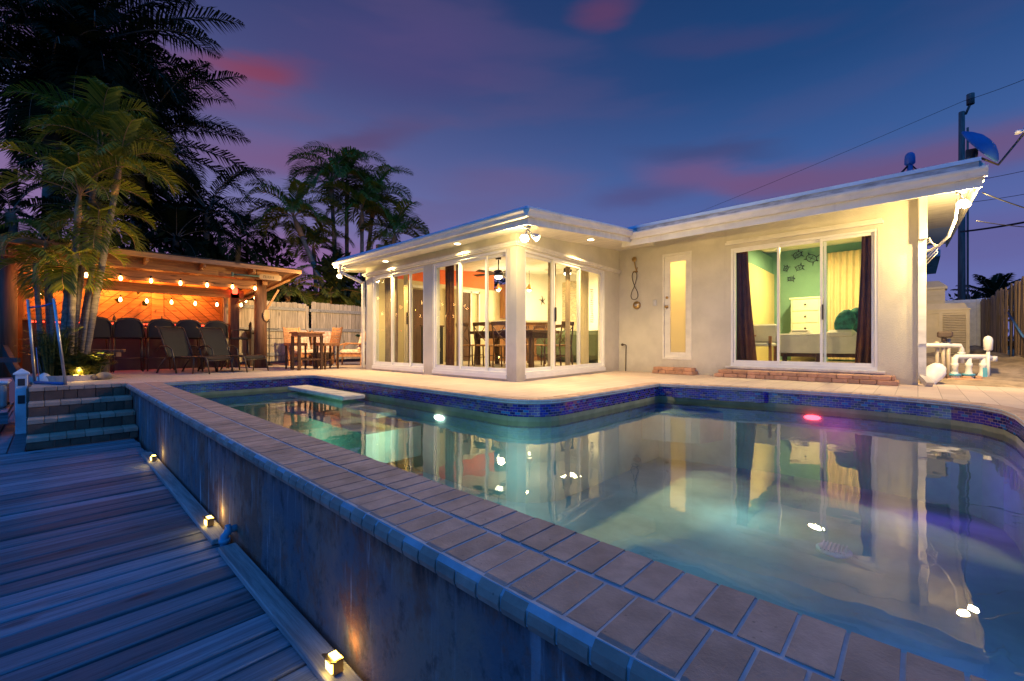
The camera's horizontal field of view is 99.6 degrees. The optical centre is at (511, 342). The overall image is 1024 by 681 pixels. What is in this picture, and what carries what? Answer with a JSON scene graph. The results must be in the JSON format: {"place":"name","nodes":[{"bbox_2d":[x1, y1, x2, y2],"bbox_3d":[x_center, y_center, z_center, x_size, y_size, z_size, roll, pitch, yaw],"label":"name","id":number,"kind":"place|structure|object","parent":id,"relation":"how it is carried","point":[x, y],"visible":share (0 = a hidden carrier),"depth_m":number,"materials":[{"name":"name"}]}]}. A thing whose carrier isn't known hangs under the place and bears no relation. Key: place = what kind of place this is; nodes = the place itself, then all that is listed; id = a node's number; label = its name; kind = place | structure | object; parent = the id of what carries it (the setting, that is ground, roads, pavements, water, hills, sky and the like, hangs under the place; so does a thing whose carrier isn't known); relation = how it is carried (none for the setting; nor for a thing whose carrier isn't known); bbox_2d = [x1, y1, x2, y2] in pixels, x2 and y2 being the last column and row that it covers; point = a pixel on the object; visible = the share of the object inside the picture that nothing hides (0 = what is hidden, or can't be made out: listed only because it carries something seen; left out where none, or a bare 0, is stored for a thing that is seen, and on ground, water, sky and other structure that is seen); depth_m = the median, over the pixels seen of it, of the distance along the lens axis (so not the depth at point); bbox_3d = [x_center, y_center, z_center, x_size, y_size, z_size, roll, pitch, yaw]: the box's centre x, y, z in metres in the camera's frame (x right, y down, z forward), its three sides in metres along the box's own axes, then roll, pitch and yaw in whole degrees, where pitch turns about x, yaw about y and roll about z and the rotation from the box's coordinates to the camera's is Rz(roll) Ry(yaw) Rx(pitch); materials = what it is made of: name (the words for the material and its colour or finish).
{"place":"outdoors","nodes":[
{"label":"outdoors","id":0,"kind":"place"},
{"bbox_2d":[0,374,32,452],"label":"canal water","id":1,"kind":"structure","parent":0,"point":[12,391],"depth_m":17.49,"materials":[{"name":"blue liquid"}]},
{"bbox_2d":[0,345,20,404],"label":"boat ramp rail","id":2,"kind":"object","parent":1,"relation":"on","point":[9,360],"visible":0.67,"depth_m":7.42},
{"bbox_2d":[0,410,318,680],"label":"wooden dock","id":3,"kind":"object","parent":1,"relation":"in","point":[114,566],"visible":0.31,"depth_m":2.36,"materials":[{"name":"grey wood"}]},
{"bbox_2d":[0,402,13,423],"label":"side platform","id":4,"kind":"structure","parent":3,"relation":"on","point":[4,412],"depth_m":6.10,"materials":[{"name":"brown wood"}]},
{"bbox_2d":[0,379,11,407],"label":"dock box","id":5,"kind":"object","parent":4,"relation":"on","point":[4,391],"visible":0.98,"depth_m":6.43,"materials":[{"name":"plastic"}]},
{"bbox_2d":[13,368,29,434],"bbox_3d":[-7.138,0.845,6.291,0.160,0.950,0.160,0,0,43],"label":"dock post","id":6,"kind":"object","parent":3,"relation":"on","point":[21,379],"visible":0.86,"depth_m":6.24,"materials":[{"name":"white paint"}]},
{"bbox_2d":[26,382,137,450],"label":"brick steps","id":7,"kind":"structure","parent":3,"relation":"on","point":[82,413],"depth_m":5.95,"materials":[{"name":"brick"}]},
{"bbox_2d":[141,451,223,544],"bbox_3d":[-3.101,1.300,3.958,3.260,0.035,0.100,0,0,43],"label":"timber cleat","id":8,"kind":"object","parent":3,"relation":"on","point":[192,506],"visible":0.78,"depth_m":3.54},
{"bbox_2d":[218,543,362,680],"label":"timber cleat","id":9,"kind":"object","parent":3,"relation":"on","point":[308,642],"visible":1,"depth_m":2.03,"materials":[{"name":"wood"}]},
{"bbox_2d":[322,650,342,676],"bbox_3d":[-0.698,1.244,1.682,0.072,0.063,0.057,0,0,43],"label":"deck light","id":10,"kind":"object","parent":9,"relation":"on","point":[333,663],"visible":1,"depth_m":1.67,"materials":[{"name":"gold metal"}]},
{"bbox_2d":[242,178,348,296],"bbox_3d":[-8.011,-2.975,16.007,3.398,5.844,3.637,0,0,43],"label":"areca palm","id":11,"kind":"object","parent":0,"point":[292,205],"visible":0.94,"depth_m":15.81,"materials":[{"name":"green plant"}]},
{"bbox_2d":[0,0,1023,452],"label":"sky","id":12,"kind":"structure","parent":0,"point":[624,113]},
{"bbox_2d":[31,359,1023,408],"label":"patio","id":13,"kind":"structure","parent":0,"point":[1004,396],"depth_m":6.75,"materials":[{"name":"concrete"}]},
{"bbox_2d":[26,299,66,384],"bbox_3d":[-6.919,-0.015,6.403,0.771,1.273,0.147,0,0,17],"label":"dock handrail","id":14,"kind":"object","parent":13,"relation":"on","point":[35,381],"visible":0.96,"depth_m":6.44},
{"bbox_2d":[29,374,97,381],"bbox_3d":[-7.400,0.573,7.251,0.983,0.105,0.946,0,0,43],"label":"planter bed","id":15,"kind":"object","parent":13,"relation":"on","point":[71,378],"visible":0.38,"depth_m":6.91,"materials":[{"name":"stone"}]},
{"bbox_2d":[0,242,90,373],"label":"clump palm","id":16,"kind":"object","parent":15,"relation":"in","point":[40,252],"visible":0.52,"depth_m":7.18,"materials":[{"name":"green plant"}]},
{"bbox_2d":[0,213,97,338],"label":"clump palm","id":17,"kind":"object","parent":15,"relation":"in","point":[52,235],"visible":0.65,"depth_m":7.30,"materials":[{"name":"green plant"}]},
{"bbox_2d":[14,322,86,375],"bbox_3d":[-7.450,0.091,6.982,0.796,0.897,0.777,0,0,-28],"label":"bed plant","id":18,"kind":"object","parent":15,"relation":"in","point":[46,350],"visible":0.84,"depth_m":6.96,"materials":[{"name":"green plant"}]},
{"bbox_2d":[3,241,133,335],"bbox_3d":[-7.434,-0.543,7.434,1.618,2.428,1.491,0,0,15],"label":"clump palm","id":19,"kind":"object","parent":15,"relation":"in","point":[67,277],"visible":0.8,"depth_m":7.09,"materials":[{"name":"green plant"}]},
{"bbox_2d":[48,257,93,356],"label":"bare stems","id":20,"kind":"object","parent":15,"relation":"in","point":[85,320],"visible":0.37,"depth_m":7.42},
{"bbox_2d":[44,352,100,375],"bbox_3d":[-7.194,0.344,7.086,0.706,0.392,0.701,0,0,43],"label":"bed plant","id":21,"kind":"object","parent":15,"relation":"in","point":[78,362],"visible":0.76,"depth_m":7.00,"materials":[{"name":"green plant"}]},
{"bbox_2d":[0,135,156,354],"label":"clump palm","id":22,"kind":"object","parent":15,"relation":"in","point":[80,175],"visible":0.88,"depth_m":7.15,"materials":[{"name":"green plant"}]},
{"bbox_2d":[59,363,103,374],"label":"bed plant","id":23,"kind":"object","parent":15,"relation":"in","point":[77,368],"visible":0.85,"depth_m":7.02,"materials":[{"name":"green plant"}]},
{"bbox_2d":[0,75,177,318],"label":"clump palm","id":24,"kind":"object","parent":15,"relation":"in","point":[86,109],"visible":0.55,"depth_m":7.66,"materials":[{"name":"green plant"}]},
{"bbox_2d":[26,199,156,353],"bbox_3d":[-7.403,-0.933,7.730,1.700,3.210,2.022,0,0,-8],"label":"clump palm","id":25,"kind":"object","parent":15,"relation":"in","point":[96,234],"visible":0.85,"depth_m":7.53,"materials":[{"name":"green plant"}]},
{"bbox_2d":[71,349,117,374],"bbox_3d":[-7.090,0.321,7.338,0.662,0.437,0.616,0,0,43],"label":"bed plant","id":26,"kind":"object","parent":15,"relation":"in","point":[102,360],"visible":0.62,"depth_m":7.29,"materials":[{"name":"green plant"}]},
{"bbox_2d":[24,109,185,353],"bbox_3d":[-6.918,-1.643,7.628,1.950,4.537,2.000,0,0,-6],"label":"clump palm","id":27,"kind":"object","parent":15,"relation":"in","point":[111,147],"visible":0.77,"depth_m":7.53,"materials":[{"name":"green plant"}]},
{"bbox_2d":[79,317,112,372],"bbox_3d":[-8.651,0.043,8.948,0.495,1.156,0.524,0,0,39],"label":"bar stool","id":28,"kind":"object","parent":13,"relation":"on","point":[103,328],"visible":0.49,"depth_m":8.90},
{"bbox_2d":[22,318,229,373],"bbox_3d":[-8.593,0.062,9.935,0.570,1.115,3.520,0,0,43],"label":"bar counter","id":29,"kind":"object","parent":13,"relation":"on","point":[131,347],"visible":0.17,"depth_m":9.83,"materials":[{"name":"brown wood"}]},
{"bbox_2d":[112,318,143,371],"bbox_3d":[-8.289,0.043,9.333,0.524,1.156,0.495,0,0,-44],"label":"bar stool","id":30,"kind":"object","parent":13,"relation":"on","point":[128,328],"visible":0.97,"depth_m":9.18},
{"bbox_2d":[0,234,301,377],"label":"bar hut","id":31,"kind":"object","parent":13,"relation":"on","point":[195,271],"visible":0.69,"depth_m":10.05,"materials":[{"name":"brown wood"}]},
{"bbox_2d":[62,270,255,306],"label":"string lights","id":32,"kind":"object","parent":31,"relation":"hanging from","point":[151,281],"visible":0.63,"depth_m":9.68,"materials":[{"name":"white glass"}]},
{"bbox_2d":[143,319,174,370],"bbox_3d":[-7.947,0.043,9.741,0.495,1.156,0.524,0,0,41],"label":"bar stool","id":33,"kind":"object","parent":13,"relation":"on","point":[152,331],"visible":0.66,"depth_m":9.53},
{"bbox_2d":[173,319,201,368],"bbox_3d":[-7.578,0.043,10.091,0.524,1.156,0.495,0,0,-43],"label":"bar stool","id":34,"kind":"object","parent":13,"relation":"on","point":[190,328],"visible":0.52,"depth_m":9.96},
{"bbox_2d":[155,326,233,373],"bbox_3d":[-6.591,0.141,8.983,1.387,0.977,0.641,0,0,13],"label":"sun lounger","id":35,"kind":"object","parent":13,"relation":"on","point":[175,345],"visible":0.99,"depth_m":9.04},
{"bbox_2d":[199,320,227,368],"bbox_3d":[-7.249,0.043,10.485,0.495,1.156,0.524,0,0,40],"label":"bar stool","id":36,"kind":"object","parent":13,"relation":"on","point":[214,324],"visible":0.35,"depth_m":10.38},
{"bbox_2d":[196,327,268,371],"bbox_3d":[-6.129,0.141,9.495,1.387,0.977,0.641,0,0,15],"label":"sun lounger","id":37,"kind":"object","parent":13,"relation":"on","point":[215,342],"visible":0.92,"depth_m":9.58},
{"bbox_2d":[223,298,365,363],"bbox_3d":[-5.438,-0.311,13.704,0.090,1.862,6.333,0,0,43],"label":"back fence","id":38,"kind":"object","parent":13,"relation":"on","point":[328,317],"visible":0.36,"depth_m":12.76,"materials":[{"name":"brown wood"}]},
{"bbox_2d":[283,327,307,368],"bbox_3d":[-5.209,0.118,10.379,0.485,1.003,0.400,0,0,43],"label":"chair","id":39,"kind":"object","parent":13,"relation":"on","point":[286,331],"visible":0.6,"depth_m":10.35,"materials":[{"name":"brown wood"}]},
{"bbox_2d":[286,330,323,365],"bbox_3d":[-5.673,0.129,11.835,0.839,0.985,0.704,0,0,33],"label":"patio armchair","id":40,"kind":"object","parent":13,"relation":"on","point":[306,340],"visible":0.32,"depth_m":11.74,"materials":[{"name":"brown wood"}]},
{"bbox_2d":[289,332,324,370],"bbox_3d":[-4.743,0.185,10.010,0.500,0.870,0.620,0,0,43],"label":"table","id":41,"kind":"object","parent":13,"relation":"on","point":[299,335],"visible":1,"depth_m":9.93,"materials":[{"name":"brown wood"}]},
{"bbox_2d":[315,327,342,368],"bbox_3d":[-4.390,0.118,10.380,0.400,1.003,0.485,0,0,35],"label":"chair","id":42,"kind":"object","parent":13,"relation":"on","point":[335,334],"visible":0.96,"depth_m":10.38,"materials":[{"name":"brown wood"}]},
{"bbox_2d":[336,331,365,365],"bbox_3d":[-4.426,0.129,12.126,0.839,0.985,0.704,0,0,-9],"label":"patio armchair","id":43,"kind":"object","parent":13,"relation":"on","point":[344,352],"visible":0.48,"depth_m":11.85,"materials":[{"name":"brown wood"}]},
{"bbox_2d":[652,366,697,374],"bbox_3d":[3.242,0.553,8.624,0.814,0.127,0.278,0,0,43],"label":"brick door step","id":44,"kind":"object","parent":13,"relation":"on","point":[676,370],"visible":1,"depth_m":8.52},
{"bbox_2d":[714,369,898,385],"bbox_3d":[4.734,0.553,7.174,2.514,0.127,0.349,0,0,43],"label":"brick door step","id":45,"kind":"object","parent":13,"relation":"on","point":[891,380],"visible":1,"depth_m":6.91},
{"bbox_2d":[926,363,946,384],"bbox_3d":[6.309,0.476,6.477,0.300,0.348,0.200,0,0,22],"label":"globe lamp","id":46,"kind":"object","parent":13,"relation":"on","point":[935,373],"visible":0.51,"depth_m":6.41,"materials":[{"name":"glass"}]},
{"bbox_2d":[753,324,776,360],"bbox_3d":[5.002,0.020,8.650,0.450,0.800,0.500,0,0,43],"label":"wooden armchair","id":47,"kind":"object","parent":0,"point":[765,334],"visible":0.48,"depth_m":8.69,"materials":[{"name":"fabric"}]},
{"bbox_2d":[926,250,940,273],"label":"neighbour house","id":48,"kind":"structure","parent":0,"point":[932,266],"depth_m":18.46,"materials":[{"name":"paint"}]},
{"bbox_2d":[918,350,1023,387],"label":"soil","id":49,"kind":"structure","parent":0,"point":[1006,370],"depth_m":6.93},
{"bbox_2d":[926,303,970,354],"bbox_3d":[9.350,-0.180,9.431,0.920,1.300,1.050,0,0,43],"label":"air conditioner","id":50,"kind":"object","parent":49,"relation":"on","point":[954,318],"visible":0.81,"depth_m":9.04,"materials":[{"name":"metal"}]},
{"bbox_2d":[926,281,947,303],"bbox_3d":[9.865,-0.555,10.147,0.490,1.750,0.580,0,0,43],"label":"utility box","id":51,"kind":"object","parent":50,"relation":"on","point":[935,292],"visible":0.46,"depth_m":9.93,"materials":[{"name":"metal"}]},
{"bbox_2d":[926,331,997,378],"bbox_3d":[6.944,0.221,6.809,1.316,0.801,0.182,0,0,3],"label":"pool plumbing","id":52,"kind":"object","parent":49,"relation":"on","point":[961,355],"visible":0.84,"depth_m":6.78,"materials":[{"name":"plastic"}]},
{"bbox_2d":[945,298,986,345],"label":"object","id":53,"kind":"object","parent":49,"relation":"on","point":[975,324],"visible":0.14,"depth_m":11.63,"materials":[{"name":"white paint"}]},
{"bbox_2d":[980,276,1023,358],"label":"side yard fence","id":54,"kind":"object","parent":49,"relation":"on","point":[994,316],"visible":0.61,"depth_m":8.98,"materials":[{"name":"wood"}]},
{"label":"ground","id":55,"kind":"structure","parent":0,"visible":0},
{"bbox_2d":[0,168,89,241],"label":"tall palm","id":56,"kind":"object","parent":55,"relation":"on","point":[13,193],"visible":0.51,"depth_m":9.98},
{"bbox_2d":[0,133,183,242],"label":"tall palm","id":57,"kind":"object","parent":55,"relation":"on","point":[133,204],"visible":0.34,"depth_m":11.75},
{"bbox_2d":[0,0,194,238],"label":"tall palm","id":58,"kind":"object","parent":55,"relation":"on","point":[13,108],"visible":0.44,"depth_m":11.43,"materials":[{"name":"plant"}]},
{"bbox_2d":[0,0,244,241],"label":"tall palm","id":59,"kind":"object","parent":55,"relation":"on","point":[112,17],"visible":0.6,"depth_m":12.39,"materials":[{"name":"plant"}]},
{"bbox_2d":[0,3,263,241],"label":"tall palm","id":60,"kind":"object","parent":55,"relation":"on","point":[155,189],"visible":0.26,"depth_m":14.05,"materials":[{"name":"plant"}]},
{"bbox_2d":[115,202,240,259],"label":"tall palm","id":61,"kind":"object","parent":55,"relation":"on","point":[182,211],"visible":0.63,"depth_m":13.60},
{"bbox_2d":[41,198,320,305],"bbox_3d":[-10.716,-2.061,15.999,8.171,5.408,11.136,0,0,-36],"label":"bush","id":62,"kind":"object","parent":55,"relation":"on","point":[165,248],"visible":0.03,"depth_m":13.80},
{"bbox_2d":[169,194,229,244],"bbox_3d":[-11.698,-2.506,15.328,7.122,5.845,8.344,0,0,43],"label":"bush","id":63,"kind":"object","parent":55,"relation":"on","point":[198,220],"visible":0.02,"depth_m":15.49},
{"bbox_2d":[127,160,292,259],"bbox_3d":[-10.381,-2.839,14.718,4.830,7.134,5.820,0,0,-7],"label":"tall palm","id":64,"kind":"object","parent":55,"relation":"on","point":[207,217],"visible":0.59,"depth_m":14.40,"materials":[{"name":"plant"}]},
{"bbox_2d":[190,205,286,264],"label":"tall palm","id":65,"kind":"object","parent":55,"relation":"on","point":[252,251],"visible":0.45,"depth_m":15.70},
{"bbox_2d":[167,234,358,299],"bbox_3d":[-9.270,-1.511,15.410,6.758,4.182,6.289,0,0,-26],"label":"bush","id":66,"kind":"object","parent":55,"relation":"on","point":[327,270],"visible":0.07,"depth_m":14.21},
{"bbox_2d":[240,237,319,327],"bbox_3d":[-8.890,-1.778,16.240,3.815,4.838,6.216,0,0,14],"label":"bush","id":67,"kind":"object","parent":55,"relation":"on","point":[286,261],"visible":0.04,"depth_m":16.56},
{"bbox_2d":[253,263,331,361],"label":"areca palm","id":68,"kind":"object","parent":55,"relation":"on","point":[285,290],"visible":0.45,"depth_m":13.98,"materials":[{"name":"green plant"}]},
{"bbox_2d":[273,218,354,298],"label":"areca palm","id":69,"kind":"object","parent":55,"relation":"on","point":[312,236],"visible":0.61,"depth_m":17.74,"materials":[{"name":"green plant"}]},
{"bbox_2d":[290,273,360,360],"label":"areca palm","id":70,"kind":"object","parent":55,"relation":"on","point":[330,296],"visible":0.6,"depth_m":14.60,"materials":[{"name":"green plant"}]},
{"bbox_2d":[286,146,371,291],"bbox_3d":[-7.324,-3.724,17.905,3.681,8.897,3.763,0,0,43],"label":"areca palm","id":71,"kind":"object","parent":55,"relation":"on","point":[333,168],"visible":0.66,"depth_m":17.58,"materials":[{"name":"green plant"}]},
{"bbox_2d":[309,287,365,360],"bbox_3d":[-5.825,-0.648,16.102,3.653,2.763,4.438,0,0,-7],"label":"bush","id":72,"kind":"object","parent":55,"relation":"on","point":[355,296],"visible":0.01,"depth_m":15.19,"materials":[{"name":"green plant"}]},
{"bbox_2d":[302,141,390,295],"bbox_3d":[-7.184,-3.905,18.656,3.755,9.259,3.680,0,0,19],"label":"areca palm","id":73,"kind":"object","parent":55,"relation":"on","point":[332,152],"visible":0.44,"depth_m":18.49,"materials":[{"name":"green plant"}]},
{"bbox_2d":[316,180,398,288],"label":"areca palm","id":74,"kind":"object","parent":55,"relation":"on","point":[364,199],"visible":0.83,"depth_m":17.25,"materials":[{"name":"green plant"}]},
{"bbox_2d":[334,160,413,285],"bbox_3d":[-5.907,-3.497,18.545,3.954,8.448,3.484,0,0,43],"label":"areca palm","id":75,"kind":"object","parent":55,"relation":"on","point":[381,177],"visible":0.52,"depth_m":18.20,"materials":[{"name":"green plant"}]},
{"bbox_2d":[354,199,429,250],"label":"areca palm","id":76,"kind":"object","parent":55,"relation":"on","point":[396,224],"visible":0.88,"depth_m":17.78,"materials":[{"name":"green plant"}]},
{"bbox_2d":[126,374,1023,680],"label":"swimming pool","id":77,"kind":"structure","parent":55,"relation":"in","point":[636,532],"depth_m":3.26,"materials":[{"name":"liquid"}]},
{"bbox_2d":[218,524,236,546],"bbox_3d":[-1.850,1.252,2.815,0.080,0.136,0.109,0,0,43],"label":"drain pipe","id":78,"kind":"object","parent":77,"relation":"attached to","point":[224,539],"visible":0.94,"depth_m":2.79,"materials":[{"name":"blue plastic"}]},
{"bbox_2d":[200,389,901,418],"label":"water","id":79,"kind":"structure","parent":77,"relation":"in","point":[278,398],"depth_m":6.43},
{"bbox_2d":[332,156,988,386],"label":"house","id":80,"kind":"structure","parent":55,"relation":"on","point":[686,274],"depth_m":8.05,"materials":[{"name":"paint"}]},
{"bbox_2d":[385,276,397,361],"bbox_3d":[-2.734,-0.505,9.783,0.540,1.990,0.060,0,0,43],"label":"curtain","id":81,"kind":"object","parent":80,"relation":"hanging from","point":[387,319],"visible":0.61,"depth_m":9.82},
{"bbox_2d":[372,266,423,371],"bbox_3d":[-2.412,-0.465,9.206,1.980,2.090,0.160,0,0,43],"label":"sliding door","id":82,"kind":"structure","parent":80,"relation":"in","point":[414,367],"depth_m":9.34,"materials":[{"name":"white glass"}]},
{"bbox_2d":[404,274,407,362],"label":"curtain","id":83,"kind":"object","parent":80,"relation":"hanging from","point":[405,324],"visible":0.81,"depth_m":9.38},
{"bbox_2d":[413,289,469,361],"bbox_3d":[-1.827,-0.450,11.318,0.040,1.860,1.900,0,0,43],"label":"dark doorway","id":84,"kind":"structure","parent":80,"relation":"in","point":[417,293],"depth_m":10.80,"materials":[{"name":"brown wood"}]},
{"bbox_2d":[445,265,454,365],"bbox_3d":[-1.200,-0.505,8.342,0.270,1.990,0.060,0,0,43],"label":"curtain","id":85,"kind":"object","parent":80,"relation":"hanging from","point":[450,316],"visible":0.85,"depth_m":8.31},
{"bbox_2d":[456,264,458,365],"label":"curtain","id":86,"kind":"object","parent":80,"relation":"hanging from","point":[457,314],"visible":0.42,"depth_m":8.24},
{"bbox_2d":[432,249,506,378],"bbox_3d":[-0.761,-0.465,7.656,1.970,2.090,0.160,0,0,43],"label":"sliding door","id":87,"kind":"structure","parent":80,"relation":"in","point":[489,372],"depth_m":7.79,"materials":[{"name":"white glass"}]},
{"bbox_2d":[473,322,502,366],"bbox_3d":[-0.508,0.042,8.954,0.420,0.919,0.509,0,0,43],"label":"dining chair","id":88,"kind":"object","parent":80,"relation":"on","point":[478,324],"visible":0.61,"depth_m":8.92,"materials":[{"name":"brown wood"}]},
{"bbox_2d":[469,330,559,367],"bbox_3d":[0.019,0.120,9.516,1.900,0.760,0.900,0,0,43],"label":"dining table","id":89,"kind":"object","parent":80,"relation":"on","point":[531,335],"visible":0.7,"depth_m":9.20,"materials":[{"name":"brown wood"}]},
{"bbox_2d":[489,320,547,360],"bbox_3d":[0.195,-0.055,11.821,1.838,1.090,0.420,0,0,-2],"label":"kitchen counter","id":90,"kind":"object","parent":80,"relation":"on","point":[530,323],"depth_m":11.69,"materials":[{"name":"brown wood"}]},
{"bbox_2d":[548,262,555,365],"bbox_3d":[0.738,-0.495,7.991,0.040,1.970,0.260,0,0,39],"label":"curtain","id":91,"kind":"object","parent":80,"relation":"hanging from","point":[549,314],"visible":0.41,"depth_m":7.93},
{"bbox_2d":[543,321,573,366],"bbox_3d":[0.938,0.042,8.653,0.509,0.919,0.420,0,0,43],"label":"dining chair","id":92,"kind":"object","parent":80,"relation":"on","point":[562,325],"visible":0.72,"depth_m":8.60,"materials":[{"name":"brown wood"}]},
{"bbox_2d":[525,249,605,378],"bbox_3d":[1.035,-0.465,8.071,0.160,2.090,2.760,0,0,39],"label":"sliding door","id":93,"kind":"structure","parent":80,"relation":"in","point":[552,370],"depth_m":7.96,"materials":[{"name":"white glass"}]},
{"bbox_2d":[536,330,597,362],"bbox_3d":[1.644,0.100,11.069,2.242,0.800,0.688,0,0,43],"label":"sofa","id":94,"kind":"object","parent":80,"relation":"on","point":[593,346],"visible":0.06,"depth_m":10.71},
{"bbox_2d":[565,267,569,364],"bbox_3d":[1.086,-0.495,8.417,0.043,1.970,0.160,0,0,43],"label":"curtain","id":95,"kind":"object","parent":80,"relation":"hanging from","point":[567,316],"visible":0.95,"depth_m":8.39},
{"bbox_2d":[562,280,580,330],"bbox_3d":[2.051,-1.155,14.214,0.970,1.750,0.050,0,0,43],"label":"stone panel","id":96,"kind":"object","parent":80,"relation":"attached to","point":[573,301],"visible":0.33,"depth_m":14.23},
{"bbox_2d":[581,270,588,363],"bbox_3d":[1.503,-0.495,8.928,0.060,1.970,0.280,0,0,39],"label":"curtain","id":97,"kind":"object","parent":80,"relation":"hanging from","point":[584,317],"visible":0.91,"depth_m":8.93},
{"bbox_2d":[664,253,689,357],"bbox_3d":[3.332,-0.740,8.742,0.524,2.074,0.133,0,0,43],"label":"door","id":98,"kind":"structure","parent":80,"relation":"in","point":[677,267],"depth_m":8.77,"materials":[{"name":"beige"}]},
{"bbox_2d":[736,251,756,360],"bbox_3d":[4.407,-0.700,8.111,0.360,2.200,0.060,0,0,43],"label":"curtain","id":99,"kind":"object","parent":80,"relation":"hanging from","point":[746,348],"visible":0.9,"depth_m":8.14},
{"bbox_2d":[748,262,773,360],"bbox_3d":[5.580,-0.660,9.733,0.050,2.160,2.550,0,0,43],"label":"closet door","id":100,"kind":"structure","parent":80,"relation":"in","point":[761,281],"depth_m":9.78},
{"bbox_2d":[730,229,877,370],"bbox_3d":[4.879,-0.635,7.380,2.090,2.230,0.180,0,0,43],"label":"sliding window","id":101,"kind":"structure","parent":80,"relation":"in","point":[873,366],"depth_m":7.14,"materials":[{"name":"white glass"}]},
{"bbox_2d":[789,296,823,361],"bbox_3d":[6.804,-0.307,9.963,0.620,1.455,0.538,0,0,43],"label":"dresser","id":102,"kind":"object","parent":80,"relation":"on","point":[805,312],"visible":0.52,"depth_m":9.78,"materials":[{"name":"white paint"}]},
{"bbox_2d":[780,333,856,361],"bbox_3d":[6.481,0.120,8.640,1.720,0.600,1.730,0,0,43],"label":"bed","id":103,"kind":"object","parent":80,"relation":"on","point":[801,345],"visible":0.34,"depth_m":8.20,"materials":[{"name":"fabric"}]},
{"bbox_2d":[834,309,855,329],"bbox_3d":[6.111,-0.380,7.939,0.314,0.464,0.164,0,0,43],"label":"pillow","id":104,"kind":"object","parent":103,"relation":"on","point":[845,319],"visible":0.77,"depth_m":7.88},
{"bbox_2d":[828,249,860,359],"bbox_3d":[7.572,-0.835,9.488,1.050,2.410,0.070,0,0,43],"label":"curtain","id":105,"kind":"object","parent":80,"relation":"hanging from","point":[844,268],"visible":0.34,"depth_m":9.68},
{"bbox_2d":[855,236,870,362],"bbox_3d":[5.667,-0.700,6.929,0.285,2.200,0.060,0,0,43],"label":"curtain","id":106,"kind":"object","parent":80,"relation":"hanging from","point":[863,347],"visible":0.62,"depth_m":6.93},
{"bbox_2d":[961,126,1023,165],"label":"satellite dish","id":107,"kind":"object","parent":80,"relation":"attached to","point":[984,145],"visible":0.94,"depth_m":5.89,"materials":[{"name":"blue metal"}]},
{"bbox_2d":[958,92,974,299],"bbox_3d":[26.185,-6.830,24.932,0.698,14.900,0.356,0,0,43],"label":"utility pole","id":108,"kind":"object","parent":55,"relation":"on","point":[963,265],"visible":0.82,"depth_m":24.92,"materials":[{"name":"brown wood"}]},
{"bbox_2d":[951,273,1021,303],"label":"distant palm","id":109,"kind":"object","parent":55,"relation":"on","point":[992,285],"visible":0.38,"depth_m":37.79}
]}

